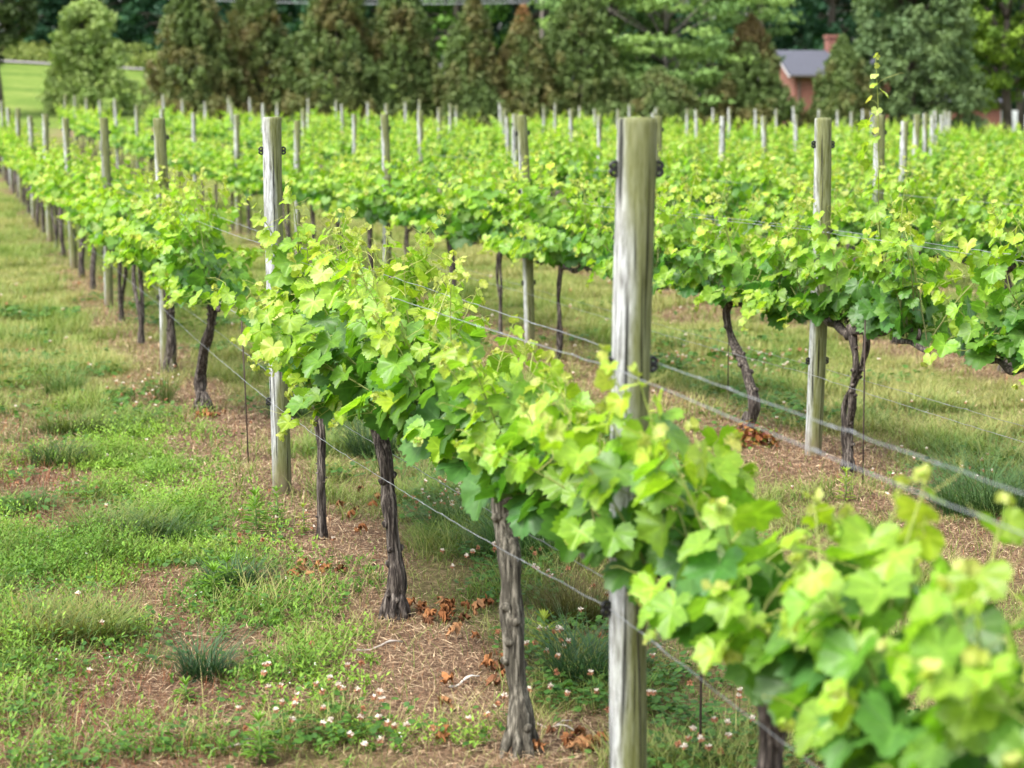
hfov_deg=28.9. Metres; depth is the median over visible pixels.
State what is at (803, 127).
grapevine
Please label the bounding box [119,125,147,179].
grapevine
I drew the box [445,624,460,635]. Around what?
fallen leaf
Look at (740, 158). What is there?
grapevine
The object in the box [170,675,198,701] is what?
leafy weed
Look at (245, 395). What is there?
training stake
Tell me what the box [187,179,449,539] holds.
grapevine
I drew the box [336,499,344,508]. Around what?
fallen leaf
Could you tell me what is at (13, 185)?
grapevine
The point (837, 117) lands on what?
wooden post
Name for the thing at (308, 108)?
wooden post
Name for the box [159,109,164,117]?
wooden post
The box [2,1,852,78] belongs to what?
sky
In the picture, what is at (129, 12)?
woodland tree
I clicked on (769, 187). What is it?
grapevine
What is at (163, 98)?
wooden post
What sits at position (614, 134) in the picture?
grapevine
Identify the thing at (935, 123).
wooden post
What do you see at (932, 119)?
wooden post
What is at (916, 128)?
wooden post
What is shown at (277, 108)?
wooden post
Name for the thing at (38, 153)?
grapevine
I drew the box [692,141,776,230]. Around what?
grapevine
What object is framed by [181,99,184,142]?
wooden post
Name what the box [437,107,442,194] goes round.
wooden post
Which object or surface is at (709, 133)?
grapevine
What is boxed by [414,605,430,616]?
fallen leaf
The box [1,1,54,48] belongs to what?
woodland tree
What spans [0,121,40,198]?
grapevine
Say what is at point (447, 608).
fallen leaf
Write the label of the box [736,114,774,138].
grapevine
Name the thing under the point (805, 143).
grapevine
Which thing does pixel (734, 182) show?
trellis wire
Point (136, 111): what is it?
wooden post
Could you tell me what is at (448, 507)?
grass tuft
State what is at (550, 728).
fallen leaf
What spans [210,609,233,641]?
leafy weed
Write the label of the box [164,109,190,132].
grapevine
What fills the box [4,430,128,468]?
grass tuft
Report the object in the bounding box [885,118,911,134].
grapevine
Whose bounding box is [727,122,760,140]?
grapevine
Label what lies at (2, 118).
wooden post
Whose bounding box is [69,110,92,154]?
grapevine
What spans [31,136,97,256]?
grapevine
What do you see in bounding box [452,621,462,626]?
fallen leaf
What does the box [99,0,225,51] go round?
woodland tree
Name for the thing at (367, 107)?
wooden post
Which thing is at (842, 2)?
woodland
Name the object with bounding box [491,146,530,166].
grapevine
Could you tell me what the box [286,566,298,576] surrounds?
fallen leaf
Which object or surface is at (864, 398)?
training stake
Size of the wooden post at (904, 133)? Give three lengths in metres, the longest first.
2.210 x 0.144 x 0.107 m
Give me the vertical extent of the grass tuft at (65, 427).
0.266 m
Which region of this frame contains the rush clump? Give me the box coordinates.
[466,548,608,628]
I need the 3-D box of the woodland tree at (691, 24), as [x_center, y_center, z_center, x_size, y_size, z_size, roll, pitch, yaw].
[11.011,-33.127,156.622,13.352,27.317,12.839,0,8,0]
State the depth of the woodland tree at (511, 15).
171.77 m
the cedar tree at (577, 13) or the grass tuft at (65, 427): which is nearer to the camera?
the grass tuft at (65, 427)
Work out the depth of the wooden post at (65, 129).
26.12 m
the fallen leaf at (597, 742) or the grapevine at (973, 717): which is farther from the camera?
the fallen leaf at (597, 742)
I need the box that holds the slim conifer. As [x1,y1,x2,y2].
[798,33,881,132]
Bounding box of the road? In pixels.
[0,60,154,69]
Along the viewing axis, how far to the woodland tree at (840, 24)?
178.08 m
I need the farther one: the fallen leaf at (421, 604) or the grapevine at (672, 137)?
the grapevine at (672, 137)
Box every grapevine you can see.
[0,112,13,128]
[0,112,39,189]
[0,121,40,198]
[0,121,41,193]
[0,127,42,212]
[0,131,38,180]
[0,135,38,206]
[0,143,59,232]
[2,136,57,226]
[3,125,10,180]
[4,120,13,184]
[4,136,81,187]
[8,137,51,197]
[8,147,83,247]
[17,140,114,206]
[25,138,134,277]
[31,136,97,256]
[37,149,154,266]
[38,157,143,289]
[53,101,73,123]
[56,175,154,321]
[58,106,79,145]
[58,168,188,343]
[59,103,83,144]
[65,108,82,152]
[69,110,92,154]
[71,110,86,152]
[72,105,98,158]
[75,106,106,149]
[78,105,111,160]
[78,153,232,373]
[86,108,122,138]
[87,109,124,167]
[91,118,127,171]
[108,117,133,174]
[109,112,152,173]
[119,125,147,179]
[120,120,146,174]
[124,125,184,160]
[124,126,180,186]
[130,171,265,412]
[140,102,158,127]
[146,102,175,126]
[148,129,188,192]
[148,132,197,201]
[149,101,177,123]
[159,110,185,133]
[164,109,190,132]
[167,132,216,179]
[169,107,199,137]
[169,118,189,137]
[170,133,240,209]
[179,113,213,145]
[182,136,249,210]
[185,110,214,144]
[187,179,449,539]
[189,138,258,229]
[196,111,227,146]
[203,119,229,147]
[213,106,261,156]
[213,145,262,238]
[216,139,304,194]
[219,108,244,122]
[227,125,257,154]
[229,117,261,153]
[231,137,328,249]
[239,228,537,621]
[241,115,288,149]
[247,110,267,134]
[252,129,300,145]
[253,112,273,130]
[258,140,343,263]
[274,111,300,133]
[282,118,329,156]
[282,131,323,153]
[287,119,293,137]
[289,146,376,255]
[298,104,321,123]
[300,129,360,166]
[306,112,340,168]
[306,114,327,124]
[310,145,423,275]
[315,113,333,126]
[317,123,363,165]
[319,123,346,142]
[321,113,337,128]
[324,122,361,141]
[330,105,363,131]
[336,129,380,168]
[338,121,374,142]
[344,112,371,128]
[344,153,449,263]
[353,136,405,172]
[358,112,384,139]
[360,120,399,147]
[366,108,403,132]
[369,311,662,759]
[370,123,414,151]
[370,129,433,171]
[378,110,416,136]
[386,150,505,285]
[389,125,416,152]
[397,111,425,138]
[397,120,453,151]
[401,132,461,233]
[402,121,433,132]
[412,146,482,190]
[413,120,474,158]
[415,116,455,132]
[420,158,583,336]
[423,118,442,125]
[442,118,477,166]
[445,111,480,149]
[445,129,490,165]
[452,136,511,187]
[453,121,492,153]
[464,123,511,167]
[467,121,497,146]
[470,119,497,133]
[473,344,1023,767]
[475,149,556,200]
[482,112,511,143]
[483,151,615,360]
[486,120,533,150]
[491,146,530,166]
[510,118,545,138]
[519,110,552,132]
[527,118,553,136]
[528,115,615,207]
[528,120,546,150]
[528,126,575,147]
[529,131,569,158]
[535,115,567,131]
[537,122,567,143]
[545,140,613,198]
[549,128,604,150]
[550,110,578,127]
[558,110,593,132]
[559,146,663,277]
[560,119,596,140]
[562,165,758,294]
[577,112,610,139]
[580,111,615,131]
[580,132,614,157]
[581,132,615,181]
[588,127,612,141]
[600,142,729,290]
[601,135,689,180]
[602,123,616,143]
[653,171,872,431]
[660,137,803,276]
[662,111,681,128]
[662,116,690,136]
[662,123,682,137]
[662,123,691,145]
[662,126,736,202]
[662,132,701,154]
[662,132,733,229]
[673,127,739,150]
[677,115,711,135]
[691,119,737,147]
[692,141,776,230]
[698,117,738,144]
[703,131,768,172]
[704,115,737,136]
[712,136,760,155]
[715,121,767,148]
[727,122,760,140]
[730,133,813,182]
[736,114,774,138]
[738,149,840,203]
[738,153,870,324]
[739,53,1023,473]
[740,134,793,160]
[742,129,785,150]
[749,122,789,150]
[767,139,857,183]
[769,129,798,149]
[772,123,813,150]
[778,130,813,166]
[780,123,812,134]
[782,123,812,134]
[787,119,835,141]
[791,126,845,148]
[797,141,899,262]
[813,130,894,163]
[816,557,1023,767]
[831,133,922,184]
[831,156,1006,344]
[832,128,858,140]
[833,117,866,136]
[834,121,871,152]
[844,123,897,141]
[853,131,931,173]
[865,161,964,273]
[871,117,910,140]
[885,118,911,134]
[885,127,939,153]
[885,136,986,195]
[888,126,929,149]
[889,117,921,131]
[898,125,945,143]
[903,116,939,134]
[907,137,989,220]
[908,122,951,140]
[911,122,971,146]
[918,199,1023,389]
[919,129,979,161]
[925,147,1023,228]
[928,125,984,158]
[936,162,1023,372]
[943,128,970,142]
[948,121,967,137]
[948,140,1019,179]
[949,140,1023,204]
[951,140,1018,199]
[960,133,1019,163]
[963,130,1015,155]
[964,123,995,141]
[967,119,1009,141]
[974,130,996,151]
[981,120,1022,140]
[989,137,1023,163]
[994,128,1023,146]
[998,122,1023,148]
[1001,165,1023,182]
[1007,145,1023,164]
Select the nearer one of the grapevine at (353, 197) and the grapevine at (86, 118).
the grapevine at (353, 197)
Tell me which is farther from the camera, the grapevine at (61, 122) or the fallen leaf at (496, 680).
the grapevine at (61, 122)
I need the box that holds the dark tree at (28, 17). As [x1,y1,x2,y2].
[0,0,41,114]
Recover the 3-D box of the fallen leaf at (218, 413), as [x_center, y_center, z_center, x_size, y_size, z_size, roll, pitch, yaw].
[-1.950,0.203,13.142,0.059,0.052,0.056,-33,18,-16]
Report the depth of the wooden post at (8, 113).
47.19 m
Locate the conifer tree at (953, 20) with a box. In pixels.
[850,0,993,139]
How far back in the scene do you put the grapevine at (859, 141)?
39.56 m
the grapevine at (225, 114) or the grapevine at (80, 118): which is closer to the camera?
the grapevine at (80, 118)
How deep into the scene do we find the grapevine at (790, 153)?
35.12 m
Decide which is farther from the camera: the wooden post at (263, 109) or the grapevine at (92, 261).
the wooden post at (263, 109)
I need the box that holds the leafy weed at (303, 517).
[295,502,312,530]
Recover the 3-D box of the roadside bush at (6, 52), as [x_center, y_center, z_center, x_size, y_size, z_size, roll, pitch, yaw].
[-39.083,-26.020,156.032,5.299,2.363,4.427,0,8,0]
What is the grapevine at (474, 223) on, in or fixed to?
on the ground at (22, 83)
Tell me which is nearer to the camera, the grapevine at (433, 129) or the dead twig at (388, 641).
the dead twig at (388, 641)
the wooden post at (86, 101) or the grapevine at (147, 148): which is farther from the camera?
the wooden post at (86, 101)
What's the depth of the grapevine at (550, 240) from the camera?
15.79 m
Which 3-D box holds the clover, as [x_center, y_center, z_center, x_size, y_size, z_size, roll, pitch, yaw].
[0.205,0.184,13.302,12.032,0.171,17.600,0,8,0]
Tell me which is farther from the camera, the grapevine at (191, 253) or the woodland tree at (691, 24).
the woodland tree at (691, 24)
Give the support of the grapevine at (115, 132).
on the ground at (22, 83)
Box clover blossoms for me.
[0,275,1023,767]
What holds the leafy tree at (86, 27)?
on the ground at (22, 83)
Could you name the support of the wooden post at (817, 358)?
on the ground at (22, 83)
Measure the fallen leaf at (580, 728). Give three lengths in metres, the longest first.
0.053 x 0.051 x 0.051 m
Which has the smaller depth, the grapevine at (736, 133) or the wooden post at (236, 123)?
the wooden post at (236, 123)
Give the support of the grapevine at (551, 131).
on the ground at (22, 83)
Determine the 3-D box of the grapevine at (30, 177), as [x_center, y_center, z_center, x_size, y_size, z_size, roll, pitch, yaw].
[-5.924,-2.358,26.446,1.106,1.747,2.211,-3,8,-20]
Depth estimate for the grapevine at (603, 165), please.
34.86 m
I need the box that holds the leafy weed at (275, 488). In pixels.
[267,486,285,525]
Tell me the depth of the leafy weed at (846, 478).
10.31 m
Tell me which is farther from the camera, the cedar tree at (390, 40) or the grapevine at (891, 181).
the cedar tree at (390, 40)
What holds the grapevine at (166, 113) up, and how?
on the ground at (22, 83)
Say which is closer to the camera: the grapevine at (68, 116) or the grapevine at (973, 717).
the grapevine at (973, 717)
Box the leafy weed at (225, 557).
[214,553,240,585]
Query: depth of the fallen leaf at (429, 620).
7.81 m
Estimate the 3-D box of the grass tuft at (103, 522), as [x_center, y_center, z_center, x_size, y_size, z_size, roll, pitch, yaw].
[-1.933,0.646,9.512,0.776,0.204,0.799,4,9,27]
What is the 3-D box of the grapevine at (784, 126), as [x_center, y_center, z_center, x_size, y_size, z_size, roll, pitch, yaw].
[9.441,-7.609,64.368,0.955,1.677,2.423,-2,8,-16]
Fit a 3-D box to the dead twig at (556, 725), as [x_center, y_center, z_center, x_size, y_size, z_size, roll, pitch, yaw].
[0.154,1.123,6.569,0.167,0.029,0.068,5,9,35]
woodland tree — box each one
[0,0,78,51]
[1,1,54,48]
[17,0,129,48]
[25,0,169,60]
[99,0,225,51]
[114,0,235,62]
[128,2,285,60]
[189,0,307,67]
[251,0,373,75]
[275,0,326,51]
[343,0,461,81]
[369,0,500,53]
[404,0,513,83]
[438,0,549,41]
[447,0,562,65]
[494,0,641,82]
[600,1,724,93]
[637,0,783,70]
[690,0,841,120]
[719,0,861,64]
[766,0,902,121]
[811,2,940,114]
[850,0,1004,126]
[924,1,1020,93]
[929,0,1023,131]
[983,3,1019,98]
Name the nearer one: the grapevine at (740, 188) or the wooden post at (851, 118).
the grapevine at (740, 188)
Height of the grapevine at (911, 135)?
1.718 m
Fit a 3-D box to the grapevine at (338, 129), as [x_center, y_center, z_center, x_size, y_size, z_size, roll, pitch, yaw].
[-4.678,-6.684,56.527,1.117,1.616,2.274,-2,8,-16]
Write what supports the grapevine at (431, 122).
on the ground at (22, 83)
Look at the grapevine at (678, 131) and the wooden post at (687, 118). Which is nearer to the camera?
the grapevine at (678, 131)
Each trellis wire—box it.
[1,158,816,767]
[34,146,1023,493]
[40,155,1023,534]
[53,206,601,576]
[74,136,1021,441]
[83,138,1021,425]
[116,125,1023,261]
[132,128,1010,254]
[172,116,1014,204]
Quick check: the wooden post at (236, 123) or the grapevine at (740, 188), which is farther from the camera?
the wooden post at (236, 123)
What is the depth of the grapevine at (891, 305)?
10.76 m
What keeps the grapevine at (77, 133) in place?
on the ground at (22, 83)
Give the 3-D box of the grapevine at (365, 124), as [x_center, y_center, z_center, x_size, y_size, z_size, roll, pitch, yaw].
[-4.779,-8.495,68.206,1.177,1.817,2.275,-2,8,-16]
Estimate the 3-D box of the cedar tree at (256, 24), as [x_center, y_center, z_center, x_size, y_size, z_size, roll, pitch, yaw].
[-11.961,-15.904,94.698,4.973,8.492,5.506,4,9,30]
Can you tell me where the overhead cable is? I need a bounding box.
[215,0,536,3]
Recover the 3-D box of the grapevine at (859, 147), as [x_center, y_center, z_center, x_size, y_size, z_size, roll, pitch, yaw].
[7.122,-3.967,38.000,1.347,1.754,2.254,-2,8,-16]
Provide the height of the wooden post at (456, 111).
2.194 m
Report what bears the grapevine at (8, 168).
on the ground at (22, 83)
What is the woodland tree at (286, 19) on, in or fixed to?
on the ground at (22, 83)
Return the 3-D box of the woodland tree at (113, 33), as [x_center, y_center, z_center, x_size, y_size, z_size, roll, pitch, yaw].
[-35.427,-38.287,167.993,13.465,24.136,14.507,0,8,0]
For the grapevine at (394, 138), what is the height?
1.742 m
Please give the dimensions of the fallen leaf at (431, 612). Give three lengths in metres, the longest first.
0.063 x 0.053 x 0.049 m
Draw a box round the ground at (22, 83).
[0,61,1023,767]
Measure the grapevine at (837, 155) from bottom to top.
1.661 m
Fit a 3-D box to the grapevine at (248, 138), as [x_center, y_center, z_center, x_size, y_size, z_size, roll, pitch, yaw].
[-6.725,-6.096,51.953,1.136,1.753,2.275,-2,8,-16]
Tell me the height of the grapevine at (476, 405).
1.384 m
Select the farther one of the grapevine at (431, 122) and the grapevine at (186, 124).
the grapevine at (431, 122)
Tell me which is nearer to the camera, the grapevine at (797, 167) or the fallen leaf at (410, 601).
the fallen leaf at (410, 601)
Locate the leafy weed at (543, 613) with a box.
[524,608,557,648]
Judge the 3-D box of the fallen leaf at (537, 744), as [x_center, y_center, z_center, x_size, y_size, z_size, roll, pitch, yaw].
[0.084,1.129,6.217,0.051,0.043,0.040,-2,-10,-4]
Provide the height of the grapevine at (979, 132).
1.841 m
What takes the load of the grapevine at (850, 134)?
on the ground at (22, 83)
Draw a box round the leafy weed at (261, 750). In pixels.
[239,709,281,764]
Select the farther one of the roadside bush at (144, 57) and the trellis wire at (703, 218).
the roadside bush at (144, 57)
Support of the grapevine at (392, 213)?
on the ground at (22, 83)
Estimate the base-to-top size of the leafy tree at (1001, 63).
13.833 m
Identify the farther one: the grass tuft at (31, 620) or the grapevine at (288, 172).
the grapevine at (288, 172)
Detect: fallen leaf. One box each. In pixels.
[194,411,203,419]
[213,410,220,418]
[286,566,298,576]
[296,564,308,573]
[297,555,306,564]
[313,560,322,567]
[322,563,331,569]
[334,564,346,573]
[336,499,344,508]
[347,509,354,517]
[357,485,363,491]
[357,523,367,531]
[368,498,377,507]
[407,597,415,606]
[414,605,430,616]
[416,600,428,611]
[421,616,433,624]
[424,608,436,616]
[433,724,450,741]
[435,596,444,603]
[437,611,449,622]
[437,693,453,708]
[439,598,456,607]
[440,671,453,684]
[443,603,455,613]
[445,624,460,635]
[449,598,455,607]
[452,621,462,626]
[458,611,471,622]
[460,600,469,609]
[470,598,484,615]
[470,631,480,638]
[480,652,494,667]
[481,594,493,609]
[485,672,500,686]
[490,657,503,671]
[532,739,546,750]
[545,722,555,733]
[560,735,568,745]
[563,730,574,736]
[565,732,579,746]
[565,740,578,749]
[571,736,583,751]
[572,725,585,736]
[578,734,591,755]
[584,734,598,749]
[587,737,599,753]
[594,729,608,747]
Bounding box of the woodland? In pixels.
[43,0,1020,121]
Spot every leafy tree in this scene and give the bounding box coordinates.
[35,0,150,114]
[553,0,678,110]
[934,0,1023,132]
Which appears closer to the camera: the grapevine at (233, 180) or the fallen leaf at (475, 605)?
the fallen leaf at (475, 605)
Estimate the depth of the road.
146.97 m
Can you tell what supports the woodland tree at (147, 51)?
on the ground at (22, 83)
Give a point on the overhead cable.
(422, 3)
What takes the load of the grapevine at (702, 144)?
on the ground at (22, 83)
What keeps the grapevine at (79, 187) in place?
on the ground at (22, 83)
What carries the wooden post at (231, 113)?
on the ground at (22, 83)
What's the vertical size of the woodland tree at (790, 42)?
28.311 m
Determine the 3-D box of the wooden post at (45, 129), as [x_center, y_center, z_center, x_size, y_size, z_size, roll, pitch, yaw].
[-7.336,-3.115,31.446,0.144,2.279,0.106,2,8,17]
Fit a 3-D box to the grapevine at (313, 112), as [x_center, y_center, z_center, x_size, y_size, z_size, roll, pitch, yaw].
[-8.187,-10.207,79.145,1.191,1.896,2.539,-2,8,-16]
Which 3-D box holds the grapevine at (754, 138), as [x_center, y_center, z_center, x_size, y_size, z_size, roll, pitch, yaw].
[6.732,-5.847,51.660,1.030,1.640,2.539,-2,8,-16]
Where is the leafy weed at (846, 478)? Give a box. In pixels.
[834,466,856,502]
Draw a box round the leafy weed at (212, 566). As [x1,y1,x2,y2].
[194,560,234,598]
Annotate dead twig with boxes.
[206,738,256,749]
[357,640,402,650]
[449,675,479,687]
[535,720,573,729]
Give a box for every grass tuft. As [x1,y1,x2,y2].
[0,479,90,516]
[0,583,135,659]
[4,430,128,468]
[6,397,134,437]
[13,359,118,395]
[23,583,176,655]
[24,493,183,541]
[107,504,214,542]
[115,346,211,403]
[117,614,279,688]
[177,541,299,593]
[239,381,309,418]
[292,416,419,463]
[360,468,491,533]
[403,482,586,577]
[437,593,691,704]
[862,437,1023,524]
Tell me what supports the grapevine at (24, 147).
on the ground at (22, 83)
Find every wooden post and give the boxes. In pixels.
[0,101,5,178]
[6,108,12,190]
[15,108,22,203]
[26,116,35,221]
[41,114,53,242]
[61,118,77,268]
[64,94,66,109]
[73,95,76,149]
[84,97,89,152]
[98,100,101,156]
[98,117,114,306]
[113,99,119,168]
[134,105,140,175]
[151,118,168,366]
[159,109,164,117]
[161,94,165,114]
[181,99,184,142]
[191,113,198,210]
[203,101,207,143]
[227,96,230,145]
[230,104,233,155]
[233,114,241,233]
[248,97,251,120]
[258,117,291,495]
[261,103,265,133]
[276,102,278,116]
[292,120,301,254]
[301,109,306,146]
[306,103,310,128]
[335,100,337,117]
[340,104,344,131]
[351,114,357,158]
[366,102,369,141]
[379,114,391,278]
[384,104,389,114]
[404,103,406,128]
[416,111,424,180]
[418,99,421,110]
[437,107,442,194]
[448,104,452,166]
[454,105,457,126]
[499,106,502,127]
[502,109,507,143]
[504,117,510,154]
[511,114,518,203]
[515,115,535,346]
[542,106,545,129]
[553,103,557,134]
[568,109,573,141]
[593,109,596,127]
[596,115,602,181]
[600,117,663,767]
[616,109,620,127]
[628,105,631,116]
[654,116,663,224]
[685,109,688,135]
[694,110,698,136]
[712,108,714,126]
[718,116,725,238]
[727,108,731,137]
[754,109,757,135]
[760,116,766,205]
[774,109,778,140]
[792,107,794,127]
[793,115,798,151]
[805,118,834,455]
[836,110,839,142]
[850,111,853,131]
[861,110,864,129]
[870,113,873,136]
[870,115,886,341]
[899,121,908,196]
[911,114,920,178]
[921,113,928,159]
[929,115,934,160]
[933,111,937,147]
[939,114,943,147]
[943,110,946,135]
[946,112,948,131]
[948,111,951,130]
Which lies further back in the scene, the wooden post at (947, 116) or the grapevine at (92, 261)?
the wooden post at (947, 116)
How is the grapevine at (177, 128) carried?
on the ground at (22, 83)
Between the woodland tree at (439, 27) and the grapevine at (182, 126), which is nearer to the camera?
the grapevine at (182, 126)
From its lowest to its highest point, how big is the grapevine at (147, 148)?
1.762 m
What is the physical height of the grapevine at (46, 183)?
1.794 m
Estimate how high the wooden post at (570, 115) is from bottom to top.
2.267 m
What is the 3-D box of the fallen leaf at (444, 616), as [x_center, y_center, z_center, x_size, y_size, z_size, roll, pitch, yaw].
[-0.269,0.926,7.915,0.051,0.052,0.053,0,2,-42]
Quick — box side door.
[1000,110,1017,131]
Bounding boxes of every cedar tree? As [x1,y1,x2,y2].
[140,0,259,127]
[208,0,312,122]
[270,0,412,122]
[347,0,460,122]
[430,0,512,127]
[490,4,581,125]
[529,0,633,124]
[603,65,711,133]
[698,12,821,134]
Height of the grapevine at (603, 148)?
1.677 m
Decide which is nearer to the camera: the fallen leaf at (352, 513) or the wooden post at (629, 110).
the fallen leaf at (352, 513)
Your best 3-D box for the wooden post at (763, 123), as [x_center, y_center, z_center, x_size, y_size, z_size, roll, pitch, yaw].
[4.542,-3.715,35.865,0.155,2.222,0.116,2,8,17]
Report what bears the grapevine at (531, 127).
on the ground at (22, 83)
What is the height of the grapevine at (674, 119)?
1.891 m
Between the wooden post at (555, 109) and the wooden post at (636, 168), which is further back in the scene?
the wooden post at (555, 109)
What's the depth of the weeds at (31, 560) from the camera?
8.39 m
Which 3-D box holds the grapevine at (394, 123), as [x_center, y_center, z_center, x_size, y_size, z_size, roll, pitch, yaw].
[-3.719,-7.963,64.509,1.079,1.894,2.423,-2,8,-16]
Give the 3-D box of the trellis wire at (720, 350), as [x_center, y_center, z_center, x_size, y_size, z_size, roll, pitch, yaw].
[-5.665,-3.891,36.818,0.057,0.970,83.885,-2,8,-16]
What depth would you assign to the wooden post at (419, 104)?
74.74 m
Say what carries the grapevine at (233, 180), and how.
on the ground at (22, 83)
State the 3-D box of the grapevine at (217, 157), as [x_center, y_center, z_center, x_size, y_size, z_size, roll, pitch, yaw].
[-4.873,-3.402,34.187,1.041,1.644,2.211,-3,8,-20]
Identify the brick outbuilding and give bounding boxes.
[935,95,1017,133]
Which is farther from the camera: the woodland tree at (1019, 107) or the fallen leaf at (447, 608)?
the woodland tree at (1019, 107)
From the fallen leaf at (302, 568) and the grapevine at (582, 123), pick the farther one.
the grapevine at (582, 123)
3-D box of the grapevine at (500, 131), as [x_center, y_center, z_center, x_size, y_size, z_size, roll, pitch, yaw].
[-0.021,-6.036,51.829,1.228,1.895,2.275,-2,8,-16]
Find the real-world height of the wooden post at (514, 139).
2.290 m
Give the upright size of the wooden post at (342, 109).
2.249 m
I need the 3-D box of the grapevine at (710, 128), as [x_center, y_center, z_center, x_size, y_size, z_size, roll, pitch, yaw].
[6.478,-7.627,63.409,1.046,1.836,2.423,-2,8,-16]
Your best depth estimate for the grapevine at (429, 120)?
58.97 m
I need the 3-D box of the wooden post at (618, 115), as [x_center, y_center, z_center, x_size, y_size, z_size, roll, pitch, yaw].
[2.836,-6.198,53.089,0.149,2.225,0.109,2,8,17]
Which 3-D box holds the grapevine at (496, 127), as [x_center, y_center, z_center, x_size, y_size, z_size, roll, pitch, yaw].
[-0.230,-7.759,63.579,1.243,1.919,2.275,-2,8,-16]
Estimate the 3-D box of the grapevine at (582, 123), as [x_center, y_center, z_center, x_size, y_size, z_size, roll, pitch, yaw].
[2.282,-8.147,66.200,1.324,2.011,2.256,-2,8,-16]
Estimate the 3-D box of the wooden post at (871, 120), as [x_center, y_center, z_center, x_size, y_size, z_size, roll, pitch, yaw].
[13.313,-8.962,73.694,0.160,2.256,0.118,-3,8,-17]
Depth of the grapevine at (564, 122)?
78.53 m
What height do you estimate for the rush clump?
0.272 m
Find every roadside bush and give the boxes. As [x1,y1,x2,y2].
[0,40,40,61]
[4,40,85,61]
[121,41,155,67]
[124,50,179,67]
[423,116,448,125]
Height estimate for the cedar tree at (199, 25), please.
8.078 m
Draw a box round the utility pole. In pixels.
[540,0,543,38]
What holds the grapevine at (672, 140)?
on the ground at (22, 83)
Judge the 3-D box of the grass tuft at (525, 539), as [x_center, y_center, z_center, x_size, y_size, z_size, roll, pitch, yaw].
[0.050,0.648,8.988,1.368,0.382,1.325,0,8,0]
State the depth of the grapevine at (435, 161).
32.14 m
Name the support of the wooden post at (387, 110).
on the ground at (22, 83)
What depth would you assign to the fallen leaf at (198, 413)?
13.01 m
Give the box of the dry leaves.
[734,419,778,448]
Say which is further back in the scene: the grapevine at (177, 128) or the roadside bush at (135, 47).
the roadside bush at (135, 47)
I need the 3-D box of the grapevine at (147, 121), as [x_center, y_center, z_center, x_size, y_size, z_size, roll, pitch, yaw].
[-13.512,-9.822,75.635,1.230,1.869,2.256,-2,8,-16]
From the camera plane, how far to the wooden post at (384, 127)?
22.35 m
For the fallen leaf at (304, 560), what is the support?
on the ground at (22, 83)
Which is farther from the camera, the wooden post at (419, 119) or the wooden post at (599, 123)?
the wooden post at (599, 123)
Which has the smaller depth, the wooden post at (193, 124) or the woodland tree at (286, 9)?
the wooden post at (193, 124)
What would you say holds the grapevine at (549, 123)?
on the ground at (22, 83)
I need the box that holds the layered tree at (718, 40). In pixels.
[527,0,804,120]
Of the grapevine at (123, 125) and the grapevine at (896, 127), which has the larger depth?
the grapevine at (896, 127)
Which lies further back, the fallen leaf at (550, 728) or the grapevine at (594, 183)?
the grapevine at (594, 183)
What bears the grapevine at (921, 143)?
on the ground at (22, 83)
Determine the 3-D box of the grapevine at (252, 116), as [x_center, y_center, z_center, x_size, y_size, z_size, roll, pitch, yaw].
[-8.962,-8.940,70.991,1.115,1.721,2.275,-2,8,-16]
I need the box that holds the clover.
[0,291,1023,767]
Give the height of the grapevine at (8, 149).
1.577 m
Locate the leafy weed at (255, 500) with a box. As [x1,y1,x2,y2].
[238,487,269,532]
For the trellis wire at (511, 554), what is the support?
attached to the wooden post at (636, 168)
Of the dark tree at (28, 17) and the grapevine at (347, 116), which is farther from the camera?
the dark tree at (28, 17)
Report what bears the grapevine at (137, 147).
on the ground at (22, 83)
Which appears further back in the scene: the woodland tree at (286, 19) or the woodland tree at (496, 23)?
the woodland tree at (496, 23)
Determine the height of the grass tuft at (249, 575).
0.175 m
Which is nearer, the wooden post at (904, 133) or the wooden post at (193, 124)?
the wooden post at (904, 133)
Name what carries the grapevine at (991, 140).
on the ground at (22, 83)
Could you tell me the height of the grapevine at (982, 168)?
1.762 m
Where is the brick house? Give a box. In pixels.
[758,35,889,124]
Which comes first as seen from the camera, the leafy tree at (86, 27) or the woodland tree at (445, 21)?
the leafy tree at (86, 27)
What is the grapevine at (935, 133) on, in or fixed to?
on the ground at (22, 83)
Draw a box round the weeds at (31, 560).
[0,354,503,767]
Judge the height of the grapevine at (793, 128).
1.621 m
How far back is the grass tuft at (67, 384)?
14.57 m
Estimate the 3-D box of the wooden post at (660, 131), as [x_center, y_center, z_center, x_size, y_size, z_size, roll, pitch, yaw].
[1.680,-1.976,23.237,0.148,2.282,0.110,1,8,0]
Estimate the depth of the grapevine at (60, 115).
76.43 m
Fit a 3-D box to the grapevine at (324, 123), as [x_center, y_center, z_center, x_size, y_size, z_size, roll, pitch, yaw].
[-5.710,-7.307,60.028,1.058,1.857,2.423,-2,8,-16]
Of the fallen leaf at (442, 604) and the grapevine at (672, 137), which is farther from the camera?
the grapevine at (672, 137)
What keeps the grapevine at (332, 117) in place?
on the ground at (22, 83)
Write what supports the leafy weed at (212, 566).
on the ground at (22, 83)
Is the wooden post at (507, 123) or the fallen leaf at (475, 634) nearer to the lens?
the fallen leaf at (475, 634)
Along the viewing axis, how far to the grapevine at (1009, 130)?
70.25 m
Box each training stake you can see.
[241,320,248,461]
[699,671,701,763]
[727,342,728,404]
[862,319,865,486]
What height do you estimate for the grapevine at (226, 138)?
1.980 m
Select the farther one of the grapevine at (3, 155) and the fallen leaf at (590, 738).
the grapevine at (3, 155)
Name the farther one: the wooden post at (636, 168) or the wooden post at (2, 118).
the wooden post at (2, 118)
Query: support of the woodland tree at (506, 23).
on the ground at (22, 83)

